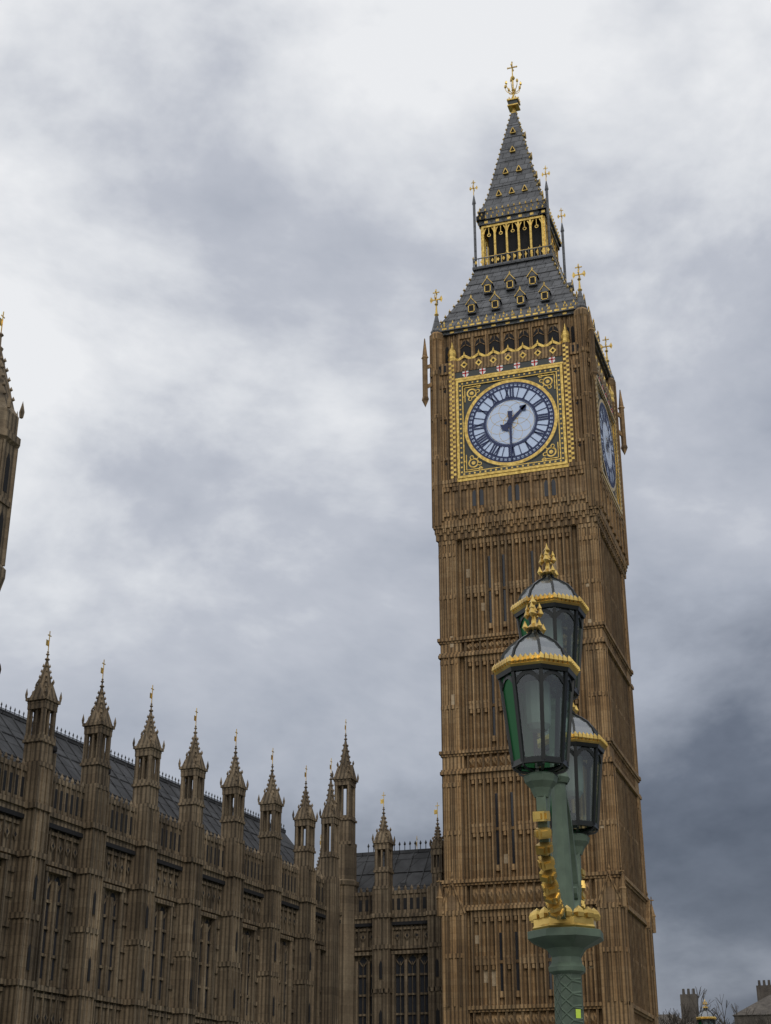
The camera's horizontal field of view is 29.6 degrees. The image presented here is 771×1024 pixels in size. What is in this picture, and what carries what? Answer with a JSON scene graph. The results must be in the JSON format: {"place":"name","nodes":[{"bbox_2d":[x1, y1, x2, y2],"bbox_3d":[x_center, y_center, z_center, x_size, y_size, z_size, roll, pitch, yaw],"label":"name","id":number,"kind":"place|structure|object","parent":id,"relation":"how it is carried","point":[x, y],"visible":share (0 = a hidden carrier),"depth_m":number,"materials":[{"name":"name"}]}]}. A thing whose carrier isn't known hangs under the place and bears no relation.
{"place":"outdoors","nodes":[
{"label":"outdoors","id":0,"kind":"place"},
{"bbox_2d":[0,0,770,1023],"label":"sky","id":1,"kind":"structure","parent":0,"point":[230,229],"materials":[{"name":"grey"}]},
{"bbox_2d":[553,973,583,1023],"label":"lamp post shaft","id":2,"kind":"object","parent":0,"point":[568,996],"visible":1,"depth_m":10.36,"materials":[{"name":"green metal"}]},
{"bbox_2d":[523,698,603,974],"bbox_3d":[1.308,3.690,10.337,0.630,4.870,2.318,-8,-25,17],"label":"lamp post","id":3,"kind":"object","parent":2,"relation":"on","point":[566,948],"visible":0.74,"depth_m":10.60,"materials":[{"name":"green metal"}]},
{"bbox_2d":[492,543,607,929],"bbox_3d":[1.308,1.651,11.245,0.613,3.065,2.713,-5,-25,12],"label":"gilded lamp ornament","id":4,"kind":"object","parent":3,"relation":"attached to","point":[581,916],"visible":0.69,"depth_m":10.44,"materials":[{"name":"gold metal"}]},
{"bbox_2d":[496,574,605,835],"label":"bridge lamp frames","id":5,"kind":"object","parent":3,"relation":"on","point":[564,691],"visible":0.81,"depth_m":10.43,"materials":[{"name":"black metal"}]},
{"bbox_2d":[502,617,551,817],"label":"green lamp panes","id":6,"kind":"object","parent":5,"relation":"in","point":[511,718],"visible":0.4,"depth_m":10.24,"materials":[{"name":"green glass"}]},
{"bbox_2d":[502,575,597,753],"bbox_3d":[1.308,1.037,11.519,0.567,1.140,2.667,-5,-25,12],"label":"pane","id":7,"kind":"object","parent":5,"relation":"in","point":[527,645],"visible":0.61,"depth_m":11.46,"materials":[{"name":"white glass"}]},
{"bbox_2d":[524,618,583,798],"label":"bridge lamp globes","id":8,"kind":"object","parent":5,"relation":"in","point":[532,704],"visible":0.51,"depth_m":10.24,"materials":[{"name":"white glass"}]},
{"bbox_2d":[576,1009,580,1017],"bbox_3d":[1.361,3.541,10.309,0.028,0.060,0.034,-8,-25,17],"label":"sticker","id":9,"kind":"object","parent":2,"relation":"attached to","point":[578,1013],"visible":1,"depth_m":10.31,"materials":[{"name":"paper"}]},
{"bbox_2d":[697,1008,715,1023],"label":"black lamp frames","id":10,"kind":"structure","parent":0,"point":[711,1021],"depth_m":44.48,"materials":[{"name":"black metal"}]},
{"bbox_2d":[696,999,715,1019],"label":"gilded lamp trim","id":11,"kind":"structure","parent":10,"relation":"attached to","point":[704,1017],"depth_m":44.48,"materials":[{"name":"gold metal"}]},
{"bbox_2d":[698,1009,713,1016],"bbox_3d":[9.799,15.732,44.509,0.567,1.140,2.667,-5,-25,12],"label":"bridge lamp glass","id":12,"kind":"object","parent":10,"relation":"in","point":[704,1013],"visible":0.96,"depth_m":44.53,"materials":[{"name":"white glass"}]},
{"bbox_2d":[658,980,770,1023],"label":"distant buildings","id":13,"kind":"structure","parent":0,"point":[762,1004],"depth_m":230.60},
{"label":"ground","id":14,"kind":"structure","parent":0,"visible":0},
{"bbox_2d":[0,332,443,1023],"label":"palace building","id":15,"kind":"structure","parent":14,"relation":"on","point":[324,988],"depth_m":84.19,"materials":[{"name":"brown stone"}]},
{"bbox_2d":[0,702,431,892],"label":"palace slate roofs","id":16,"kind":"structure","parent":15,"relation":"on","point":[412,867],"depth_m":97.45,"materials":[{"name":"grey stone"}]},
{"bbox_2d":[0,454,438,1023],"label":"carved wall panels","id":17,"kind":"object","parent":15,"relation":"in","point":[118,848],"visible":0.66,"depth_m":83.19,"materials":[{"name":"brown stone"}]},
{"bbox_2d":[0,311,438,847],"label":"gilded finials","id":18,"kind":"object","parent":15,"relation":"on","point":[195,717],"visible":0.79,"depth_m":89.86,"materials":[{"name":"gold metal"}]},
{"bbox_2d":[39,876,427,1023],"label":"palace windows","id":19,"kind":"structure","parent":15,"relation":"in","point":[401,958],"depth_m":100.80,"materials":[{"name":"black glass"}]},
{"bbox_2d":[421,307,658,1023],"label":"clock tower","id":20,"kind":"structure","parent":14,"relation":"on","point":[583,535],"depth_m":105.34,"materials":[{"name":"brown stone"}]},
{"bbox_2d":[472,479,555,990],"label":"tower windows","id":21,"kind":"structure","parent":20,"relation":"in","point":[517,494],"depth_m":105.42,"materials":[{"name":"black glass"}]},
{"bbox_2d":[430,112,613,379],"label":"elizabeth tower iron roofs","id":22,"kind":"structure","parent":20,"relation":"on","point":[543,266],"depth_m":121.86,"materials":[{"name":"grey metal"}]},
{"bbox_2d":[439,129,611,465],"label":"tower openings","id":23,"kind":"object","parent":20,"relation":"in","point":[524,242],"visible":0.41,"depth_m":123.31,"materials":[{"name":"black"}]},
{"bbox_2d":[430,62,622,517],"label":"gilded ornament","id":24,"kind":"object","parent":20,"relation":"attached to","point":[514,108],"visible":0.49,"depth_m":115.54,"materials":[{"name":"gold metal"}]},
{"bbox_2d":[450,558,603,985],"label":"elizabeth tower replaced stones","id":25,"kind":"object","parent":20,"relation":"attached to","point":[505,855],"visible":0.37,"depth_m":100.58,"materials":[{"name":"beige stone"}]},
{"bbox_2d":[443,99,619,506],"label":"elizabeth tower spandrels","id":26,"kind":"object","parent":20,"relation":"attached to","point":[552,391],"visible":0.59,"depth_m":113.83,"materials":[{"name":"metal"}]},
{"bbox_2d":[462,357,612,413],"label":"shield emblems","id":27,"kind":"object","parent":20,"relation":"attached to","point":[515,367],"visible":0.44,"depth_m":115.19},
{"bbox_2d":[462,357,612,411],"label":"elizabeth tower shield crosses","id":28,"kind":"object","parent":27,"relation":"attached to","point":[516,365],"visible":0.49,"depth_m":115.16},
{"bbox_2d":[469,384,614,481],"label":"elizabeth tower dials","id":29,"kind":"object","parent":20,"relation":"attached to","point":[522,417],"visible":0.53,"depth_m":113.27,"materials":[{"name":"white glass"}]},
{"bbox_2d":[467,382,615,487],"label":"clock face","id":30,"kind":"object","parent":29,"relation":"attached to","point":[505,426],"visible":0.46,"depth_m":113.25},
{"bbox_2d":[444,475,651,926],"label":"carved stone panels","id":31,"kind":"object","parent":20,"relation":"in","point":[609,894],"visible":0.42,"depth_m":109.86,"materials":[{"name":"brown stone"}]},
{"bbox_2d":[658,987,770,1023],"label":"bare trees","id":32,"kind":"object","parent":14,"relation":"on","point":[675,1020],"visible":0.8,"depth_m":138.51,"materials":[{"name":"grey plant"}]}
]}

